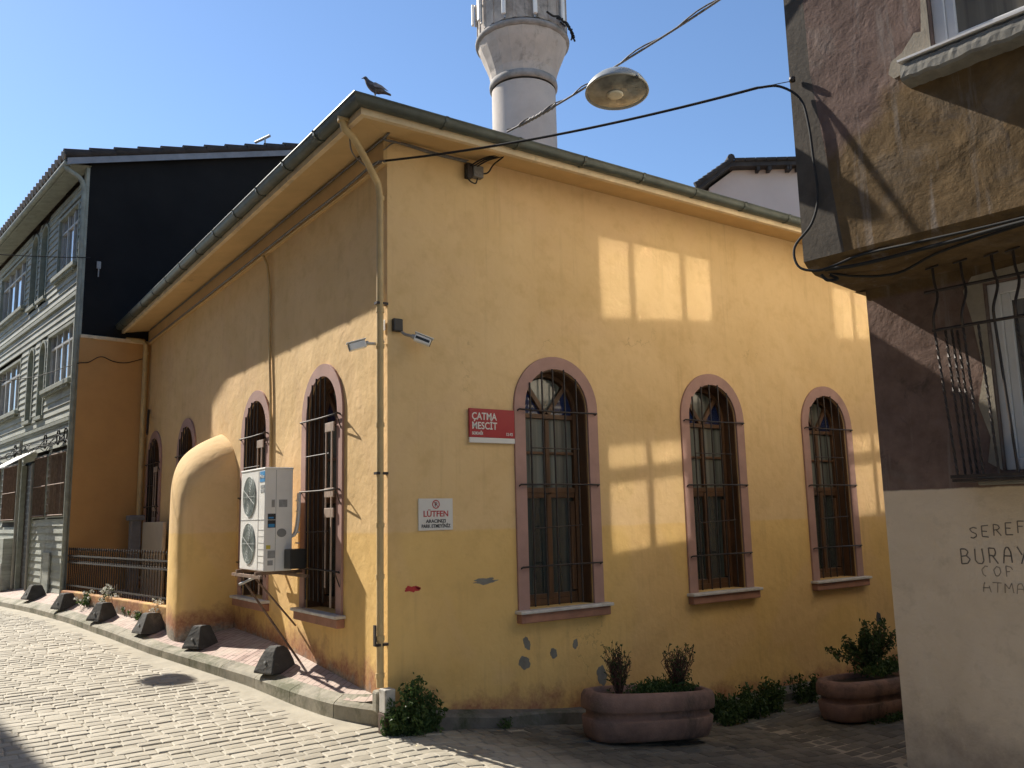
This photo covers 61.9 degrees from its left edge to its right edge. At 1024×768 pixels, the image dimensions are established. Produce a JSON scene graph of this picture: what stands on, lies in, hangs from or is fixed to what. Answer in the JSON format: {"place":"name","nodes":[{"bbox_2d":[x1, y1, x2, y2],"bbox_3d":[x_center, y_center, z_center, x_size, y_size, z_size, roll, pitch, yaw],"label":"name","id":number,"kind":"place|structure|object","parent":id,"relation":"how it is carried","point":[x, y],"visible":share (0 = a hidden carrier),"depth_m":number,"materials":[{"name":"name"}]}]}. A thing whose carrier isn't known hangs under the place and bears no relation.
{"place":"outdoors","nodes":[
{"label":"outdoors","id":0,"kind":"place"},
{"bbox_2d":[0,588,371,701],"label":"pavement","id":1,"kind":"structure","parent":0,"point":[237,645],"depth_m":8.75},
{"bbox_2d":[21,585,45,599],"bbox_3d":[-7.665,3.346,13.719,0.275,0.231,0.324,-10,-15,42],"label":"bollard","id":2,"kind":"object","parent":1,"relation":"on","point":[33,592],"visible":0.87,"depth_m":13.64,"materials":[{"name":"concrete"}]},
{"bbox_2d":[50,593,77,609],"bbox_3d":[-6.421,3.123,12.284,0.254,0.226,0.299,-5,-12,33],"label":"bollard","id":3,"kind":"object","parent":1,"relation":"on","point":[63,601],"visible":0.88,"depth_m":12.20,"materials":[{"name":"concrete"}]},
{"bbox_2d":[73,589,94,606],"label":"flowering plant","id":4,"kind":"object","parent":1,"relation":"on","point":[86,600],"visible":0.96,"depth_m":11.96,"materials":[{"name":"green plant"}]},
{"bbox_2d":[86,602,116,621],"bbox_3d":[-5.280,2.940,11.034,0.257,0.234,0.303,-5,-13,29],"label":"bollard","id":5,"kind":"object","parent":1,"relation":"on","point":[102,611],"visible":0.93,"depth_m":10.95,"materials":[{"name":"concrete"}]},
{"bbox_2d":[99,584,121,601],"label":"flowering plant","id":6,"kind":"object","parent":1,"relation":"on","point":[107,593],"visible":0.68,"depth_m":11.56,"materials":[{"name":"white plant"}]},
{"bbox_2d":[120,607,130,614],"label":"weed","id":7,"kind":"object","parent":1,"relation":"on","point":[123,609],"visible":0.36,"depth_m":10.96,"materials":[{"name":"green plant"}]},
{"bbox_2d":[131,610,141,619],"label":"weed","id":8,"kind":"object","parent":1,"relation":"on","point":[138,614],"visible":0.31,"depth_m":10.54,"materials":[{"name":"green plant"}]},
{"bbox_2d":[131,612,164,633],"bbox_3d":[-4.229,2.792,9.989,0.275,0.231,0.323,-11,-16,43],"label":"bollard","id":9,"kind":"object","parent":1,"relation":"on","point":[149,622],"visible":0.87,"depth_m":9.91,"materials":[{"name":"concrete"}]},
{"bbox_2d":[149,598,164,613],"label":"flowering plant","id":10,"kind":"object","parent":1,"relation":"on","point":[155,602],"visible":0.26,"depth_m":10.26,"materials":[{"name":"white plant"}]},
{"bbox_2d":[182,625,217,648],"bbox_3d":[-3.326,2.702,9.136,0.248,0.237,0.293,-8,-14,27],"label":"bollard","id":11,"kind":"object","parent":1,"relation":"on","point":[201,636],"visible":0.94,"depth_m":9.06,"materials":[{"name":"concrete"}]},
{"bbox_2d":[254,645,294,674],"bbox_3d":[-2.180,2.543,7.893,0.259,0.242,0.304,-7,-14,34],"label":"bollard","id":12,"kind":"object","parent":1,"relation":"on","point":[276,659],"visible":0.84,"depth_m":7.81,"materials":[{"name":"concrete"}]},
{"bbox_2d":[0,0,795,229],"label":"sky","id":13,"kind":"structure","parent":0,"point":[75,74],"materials":[{"name":"blue"}]},
{"bbox_2d":[0,610,907,767],"bbox_3d":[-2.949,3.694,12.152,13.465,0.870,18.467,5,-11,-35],"label":"road","id":14,"kind":"structure","parent":0,"point":[562,745],"depth_m":6.79,"materials":[{"name":"stone"}]},
{"bbox_2d":[61,589,165,628],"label":"yard wall","id":15,"kind":"structure","parent":14,"relation":"on","point":[133,605],"depth_m":10.96,"materials":[{"name":"paint"}]},
{"bbox_2d":[66,547,167,604],"bbox_3d":[-5.393,2.562,11.599,0.029,0.640,4.200,7,-12,-42],"label":"iron fence","id":16,"kind":"object","parent":15,"relation":"on","point":[76,555],"visible":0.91,"depth_m":11.49,"materials":[{"name":"grey metal"}]},
{"bbox_2d":[126,515,144,592],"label":"pillar","id":17,"kind":"structure","parent":14,"relation":"on","point":[134,535],"depth_m":13.16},
{"bbox_2d":[0,142,298,593],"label":"wooden house","id":18,"kind":"structure","parent":14,"relation":"on","point":[137,224],"depth_m":14.95,"materials":[{"name":"grey wood"}]},
{"bbox_2d":[0,468,2,521],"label":"window","id":19,"kind":"structure","parent":18,"relation":"in","point":[1,475],"depth_m":17.26,"materials":[{"name":"wood"}]},
{"bbox_2d":[0,357,21,423],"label":"window","id":20,"kind":"structure","parent":18,"relation":"in","point":[9,390],"depth_m":17.53,"materials":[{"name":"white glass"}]},
{"bbox_2d":[0,253,27,330],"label":"window","id":21,"kind":"structure","parent":18,"relation":"in","point":[13,286],"depth_m":18.06,"materials":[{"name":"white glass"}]},
{"bbox_2d":[2,464,25,521],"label":"window","id":22,"kind":"structure","parent":18,"relation":"in","point":[14,464],"depth_m":16.49,"materials":[{"name":"grey wood"}]},
{"bbox_2d":[14,463,37,589],"bbox_3d":[-8.748,2.670,15.402,0.140,2.420,0.850,6,-12,-41],"label":"door","id":23,"kind":"structure","parent":18,"relation":"in","point":[21,546],"depth_m":15.60,"materials":[{"name":"grey wood"}]},
{"bbox_2d":[0,427,67,459],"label":"cable tangle","id":24,"kind":"object","parent":18,"relation":"attached to","point":[15,451],"visible":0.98,"depth_m":14.66,"materials":[{"name":"black rubber"}]},
{"bbox_2d":[33,454,48,518],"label":"window","id":25,"kind":"structure","parent":18,"relation":"in","point":[44,466],"depth_m":14.76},
{"bbox_2d":[0,254,90,257],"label":"overhead cable","id":26,"kind":"object","parent":18,"relation":"attached to","point":[45,256],"visible":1,"depth_m":13.64,"materials":[{"name":"black rubber"}]},
{"bbox_2d":[39,319,73,397],"bbox_3d":[-7.709,-0.416,14.579,0.200,1.120,1.840,6,-12,-41],"label":"window","id":27,"kind":"structure","parent":18,"relation":"in","point":[60,343],"depth_m":14.74,"materials":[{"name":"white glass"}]},
{"bbox_2d":[47,449,66,517],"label":"window","id":28,"kind":"structure","parent":18,"relation":"in","point":[56,516],"depth_m":14.06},
{"bbox_2d":[50,199,80,285],"bbox_3d":[-7.687,-2.436,14.810,0.200,1.220,1.450,6,-12,-41],"label":"window","id":29,"kind":"structure","parent":18,"relation":"in","point":[68,231],"depth_m":14.95,"materials":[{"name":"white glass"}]},
{"bbox_2d":[0,356,141,381],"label":"draped cable","id":30,"kind":"object","parent":18,"relation":"attached to","point":[71,365],"visible":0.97,"depth_m":14.07,"materials":[{"name":"black rubber"}]},
{"bbox_2d":[254,134,270,143],"bbox_3d":[-4.905,-4.675,17.861,1.201,0.906,0.461,6,-12,-41],"label":"television aerial","id":31,"kind":"object","parent":18,"relation":"attached to","point":[264,138],"visible":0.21,"depth_m":17.70,"materials":[{"name":"metal"}]},
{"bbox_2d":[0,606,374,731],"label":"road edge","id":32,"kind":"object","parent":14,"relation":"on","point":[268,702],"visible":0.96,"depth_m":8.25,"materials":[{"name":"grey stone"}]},
{"bbox_2d":[0,596,377,726],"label":"kerb","id":33,"kind":"structure","parent":14,"relation":"on","point":[318,700],"depth_m":8.20,"materials":[{"name":"concrete"}]},
{"bbox_2d":[378,687,394,735],"bbox_3d":[-0.949,2.514,6.498,0.100,0.375,0.114,5,-11,-35],"label":"corner post","id":34,"kind":"object","parent":14,"relation":"on","point":[386,693],"visible":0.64,"depth_m":6.48,"materials":[{"name":"paint"}]},
{"bbox_2d":[380,706,398,736],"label":"weed","id":35,"kind":"object","parent":14,"relation":"on","point":[390,729],"visible":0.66,"depth_m":6.42,"materials":[{"name":"green plant"}]},
{"bbox_2d":[385,672,447,736],"bbox_3d":[-0.722,2.477,6.522,0.568,0.531,0.272,5,-11,-35],"label":"weed","id":36,"kind":"object","parent":14,"relation":"on","point":[421,717],"visible":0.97,"depth_m":6.48,"materials":[{"name":"green plant"}]},
{"bbox_2d":[66,90,897,730],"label":"mosque","id":37,"kind":"structure","parent":14,"relation":"on","point":[676,378],"depth_m":8.46,"materials":[{"name":"paint"}]},
{"bbox_2d":[146,410,149,434],"bbox_3d":[-5.861,0.611,13.741,0.040,0.478,0.656,2,-9,-22],"label":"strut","id":38,"kind":"object","parent":37,"relation":"attached to","point":[147,423],"visible":1,"depth_m":13.69,"materials":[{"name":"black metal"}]},
{"bbox_2d":[139,431,161,582],"bbox_3d":[-5.609,1.934,13.459,0.305,2.388,1.060,5,-11,-35],"label":"window","id":39,"kind":"structure","parent":37,"relation":"in","point":[153,465],"depth_m":13.55,"materials":[{"name":"pink glass"}]},
{"bbox_2d":[175,418,195,466],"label":"window","id":40,"kind":"structure","parent":37,"relation":"in","point":[189,437],"depth_m":12.14,"materials":[{"name":"pink glass"}]},
{"bbox_2d":[229,390,269,611],"bbox_3d":[-2.808,1.258,9.501,0.305,2.388,1.060,5,-11,-35],"label":"window","id":41,"kind":"structure","parent":37,"relation":"in","point":[257,437],"depth_m":9.66,"materials":[{"name":"pink glass"}]},
{"bbox_2d":[262,255,271,466],"bbox_3d":[-2.688,-0.261,9.380,0.038,2.459,0.326,6,-11,-39],"label":"conduit","id":42,"kind":"object","parent":37,"relation":"attached to","point":[269,360],"visible":0.97,"depth_m":9.32,"materials":[{"name":"yellow plastic"}]},
{"bbox_2d":[232,467,308,659],"bbox_3d":[-2.300,1.743,8.207,0.472,1.847,1.020,5,-11,-35],"label":"air conditioner","id":43,"kind":"object","parent":37,"relation":"attached to","point":[267,535],"visible":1,"depth_m":8.07,"materials":[{"name":"white paint"}]},
{"bbox_2d":[149,128,468,341],"bbox_3d":[-3.322,-1.358,10.787,1.245,0.298,8.805,5,-11,-35],"label":"eave cable","id":44,"kind":"object","parent":37,"relation":"attached to","point":[343,189],"visible":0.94,"depth_m":8.45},
{"bbox_2d":[290,364,345,628],"bbox_3d":[-1.721,0.996,7.965,0.305,2.388,1.060,5,-11,-35],"label":"window","id":45,"kind":"structure","parent":37,"relation":"in","point":[324,506],"depth_m":8.07,"materials":[{"name":"brown glass"}]},
{"bbox_2d":[346,320,384,351],"bbox_3d":[-1.204,-0.400,7.018,0.323,0.275,0.088,2,-9,-19],"label":"security camera","id":46,"kind":"object","parent":37,"relation":"attached to","point":[358,344],"visible":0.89,"depth_m":6.96,"materials":[{"name":"white paint"}]},
{"bbox_2d":[361,76,390,95],"bbox_3d":[-1.070,-2.340,6.731,0.226,0.183,0.094,-3,-8,-10],"label":"pigeon","id":47,"kind":"object","parent":37,"relation":"on","point":[375,88],"visible":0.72,"depth_m":6.71,"materials":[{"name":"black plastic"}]},
{"bbox_2d":[392,318,433,346],"bbox_3d":[-0.821,-0.429,7.074,0.350,0.240,0.098,-1,-9,-1],"label":"security camera","id":48,"kind":"object","parent":37,"relation":"attached to","point":[417,337],"visible":1,"depth_m":7.05,"materials":[{"name":"white paint"}]},
{"bbox_2d":[418,498,452,530],"bbox_3d":[-0.632,1.080,7.071,0.326,0.260,0.016,5,-11,-35],"label":"parking sign","id":49,"kind":"object","parent":37,"relation":"attached to","point":[435,514],"visible":1,"depth_m":7.06,"materials":[{"name":"white metal"}]},
{"bbox_2d":[464,155,503,183],"bbox_3d":[-0.179,-1.966,7.646,0.524,0.286,0.220,-7,-10,33],"label":"junction box","id":50,"kind":"object","parent":37,"relation":"attached to","point":[475,171],"visible":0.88,"depth_m":7.71,"materials":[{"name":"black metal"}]},
{"bbox_2d":[468,408,514,443],"bbox_3d":[-0.180,0.371,7.503,0.476,0.300,0.037,5,-11,-35],"label":"street sign","id":51,"kind":"object","parent":37,"relation":"attached to","point":[491,426],"visible":1,"depth_m":7.48,"materials":[{"name":"red metal"}]},
{"bbox_2d":[475,0,569,147],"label":"minaret","id":52,"kind":"object","parent":37,"relation":"on","point":[521,51],"visible":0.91,"depth_m":17.86,"materials":[{"name":"concrete"}]},
{"bbox_2d":[471,5,476,26],"bbox_3d":[-0.795,-8.027,18.631,0.180,0.504,0.090,0,-9,-7],"label":"antenna panel","id":53,"kind":"object","parent":52,"relation":"attached to","point":[473,9],"visible":0.92,"depth_m":18.61,"materials":[{"name":"white paint"}]},
{"bbox_2d":[477,0,482,23],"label":"antenna panel","id":54,"kind":"object","parent":52,"relation":"attached to","point":[479,11],"visible":1,"depth_m":18.16,"materials":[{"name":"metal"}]},
{"bbox_2d":[501,0,505,17],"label":"antenna panel","id":55,"kind":"object","parent":52,"relation":"attached to","point":[503,6],"visible":1,"depth_m":17.69,"materials":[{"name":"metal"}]},
{"bbox_2d":[533,0,537,17],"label":"antenna panel","id":56,"kind":"object","parent":52,"relation":"on","point":[535,11],"visible":1,"depth_m":17.64,"materials":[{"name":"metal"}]},
{"bbox_2d":[546,11,575,41],"bbox_3d":[1.123,-7.579,18.196,0.285,0.234,1.254,-6,-10,28],"label":"cable bundle","id":57,"kind":"object","parent":52,"relation":"attached to","point":[564,23],"visible":1,"depth_m":18.02,"materials":[{"name":"black rubber"}]},
{"bbox_2d":[559,0,564,24],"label":"antenna panel","id":58,"kind":"object","parent":52,"relation":"attached to","point":[561,9],"visible":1,"depth_m":18.07,"materials":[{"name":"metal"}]},
{"bbox_2d":[513,357,613,623],"bbox_3d":[0.405,0.937,7.902,1.060,2.388,0.300,5,-11,-35],"label":"window","id":59,"kind":"structure","parent":37,"relation":"in","point":[553,551],"depth_m":7.97,"materials":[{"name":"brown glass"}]},
{"bbox_2d":[680,374,762,604],"bbox_3d":[2.143,1.082,9.108,1.060,2.388,0.300,5,-11,-35],"label":"window","id":60,"kind":"structure","parent":37,"relation":"in","point":[708,446],"depth_m":9.19,"materials":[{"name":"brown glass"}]},
{"bbox_2d":[801,386,871,590],"bbox_3d":[3.790,1.220,10.250,1.060,2.388,0.300,5,-11,-35],"label":"window","id":61,"kind":"structure","parent":37,"relation":"in","point":[822,430],"depth_m":10.33,"materials":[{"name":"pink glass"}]},
{"bbox_2d":[496,716,512,728],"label":"weed","id":62,"kind":"object","parent":14,"relation":"on","point":[505,725],"visible":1,"depth_m":6.99,"materials":[{"name":"green plant"}]},
{"bbox_2d":[581,684,714,742],"bbox_3d":[1.140,2.738,7.123,1.204,0.380,0.524,7,-11,-24],"label":"planter","id":63,"kind":"object","parent":14,"relation":"on","point":[626,717],"visible":0.91,"depth_m":6.87,"materials":[{"name":"concrete"}]},
{"bbox_2d":[600,640,631,693],"bbox_3d":[0.868,2.377,7.090,0.256,0.467,0.255,-2,-9,7],"label":"twiggy shrub","id":64,"kind":"object","parent":63,"relation":"in","point":[619,677],"visible":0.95,"depth_m":7.06,"materials":[{"name":"green plant"}]},
{"bbox_2d":[623,673,698,693],"bbox_3d":[1.270,2.575,7.231,0.809,0.233,0.357,5,-11,-35],"label":"ground cover plant","id":65,"kind":"object","parent":63,"relation":"in","point":[653,686],"visible":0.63,"depth_m":7.15,"materials":[{"name":"green plant"}]},
{"bbox_2d":[660,643,695,690],"bbox_3d":[1.430,2.453,7.347,0.371,0.451,0.294,1,-9,-17],"label":"twiggy shrub","id":66,"kind":"object","parent":63,"relation":"in","point":[678,666],"visible":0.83,"depth_m":7.30,"materials":[{"name":"green plant"}]},
{"bbox_2d":[709,691,755,725],"bbox_3d":[1.993,3.133,8.184,0.759,0.343,0.431,5,-11,-35],"label":"weed","id":67,"kind":"object","parent":14,"relation":"on","point":[723,711],"visible":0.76,"depth_m":8.19,"materials":[{"name":"green plant"}]},
{"bbox_2d":[735,676,789,718],"bbox_3d":[2.495,3.180,8.620,0.846,0.434,0.347,7,-12,-43],"label":"weed","id":68,"kind":"object","parent":14,"relation":"on","point":[770,696],"visible":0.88,"depth_m":8.62,"materials":[{"name":"green plant"}]},
{"bbox_2d":[789,672,818,703],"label":"weed","id":69,"kind":"object","parent":14,"relation":"on","point":[805,695],"visible":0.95,"depth_m":9.03,"materials":[{"name":"green plant"}]},
{"bbox_2d":[816,671,902,722],"bbox_3d":[3.578,3.126,8.574,1.204,0.380,0.524,5,-11,-29],"label":"planter","id":70,"kind":"object","parent":14,"relation":"on","point":[851,697],"visible":0.67,"depth_m":8.28,"materials":[{"name":"concrete"}]},
{"bbox_2d":[825,617,896,670],"bbox_3d":[3.631,2.680,8.751,1.204,0.531,0.385,5,-11,-35],"label":"leafy shrub","id":71,"kind":"object","parent":70,"relation":"in","point":[869,647],"visible":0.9,"depth_m":8.68,"materials":[{"name":"green plant"}]},
{"bbox_2d":[847,654,898,677],"bbox_3d":[3.784,2.862,8.660,0.905,0.202,0.327,5,-11,-35],"label":"ground cover plant","id":72,"kind":"object","parent":70,"relation":"in","point":[890,665],"visible":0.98,"depth_m":8.57,"materials":[{"name":"green plant"}]},
{"bbox_2d":[867,711,903,724],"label":"weed","id":73,"kind":"object","parent":14,"relation":"on","point":[893,717],"visible":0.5,"depth_m":8.29,"materials":[{"name":"green plant"}]},
{"bbox_2d":[783,0,1023,767],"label":"plastered house","id":74,"kind":"structure","parent":14,"relation":"on","point":[915,110],"depth_m":5.18,"materials":[{"name":"paint"}]},
{"bbox_2d":[385,81,788,161],"bbox_3d":[0.389,-1.946,6.425,3.345,0.231,0.019,-6,-10,29],"label":"overhead cable","id":75,"kind":"object","parent":74,"relation":"attached to","point":[605,124],"visible":1,"depth_m":6.32,"materials":[{"name":"black rubber"}]},
{"bbox_2d":[506,0,720,132],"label":"suspension cable","id":76,"kind":"object","parent":74,"relation":"attached to","point":[554,105],"visible":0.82,"depth_m":6.55,"materials":[{"name":"grey metal"}]},
{"bbox_2d":[585,67,648,109],"bbox_3d":[0.820,-2.346,6.656,0.496,0.234,0.506,10,-18,-34],"label":"street lamp","id":77,"kind":"object","parent":76,"relation":"hanging from","point":[617,88],"visible":1,"depth_m":6.57,"materials":[{"name":"grey metal"}]},
{"bbox_2d":[757,85,1023,271],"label":"hanging cable","id":78,"kind":"object","parent":74,"relation":"attached to","point":[877,250],"visible":1,"depth_m":5.36,"materials":[{"name":"black rubber"}]},
{"bbox_2d":[820,220,1023,281],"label":"eave cable","id":79,"kind":"object","parent":74,"relation":"attached to","point":[1007,227],"visible":0.98,"depth_m":4.96,"materials":[{"name":"black rubber"}]},
{"bbox_2d":[897,0,1023,87],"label":"window","id":80,"kind":"structure","parent":74,"relation":"in","point":[967,33],"depth_m":4.80,"materials":[{"name":"white plastic"}]},
{"bbox_2d":[978,278,1023,484],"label":"window","id":81,"kind":"structure","parent":74,"relation":"in","point":[1007,331],"depth_m":5.15,"materials":[{"name":"white plastic"}]},
{"bbox_2d":[693,154,799,216],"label":"background house","id":82,"kind":"structure","parent":0,"point":[770,182],"depth_m":23.02,"materials":[{"name":"paint"}]},
{"label":"yard floor","id":83,"kind":"structure","parent":0,"visible":0},
{"bbox_2d":[141,522,165,600],"bbox_3d":[-5.326,2.690,12.639,0.050,1.280,1.300,5,-11,-35],"label":"board","id":84,"kind":"object","parent":83,"relation":"on","point":[153,536],"visible":0.45,"depth_m":12.53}
]}

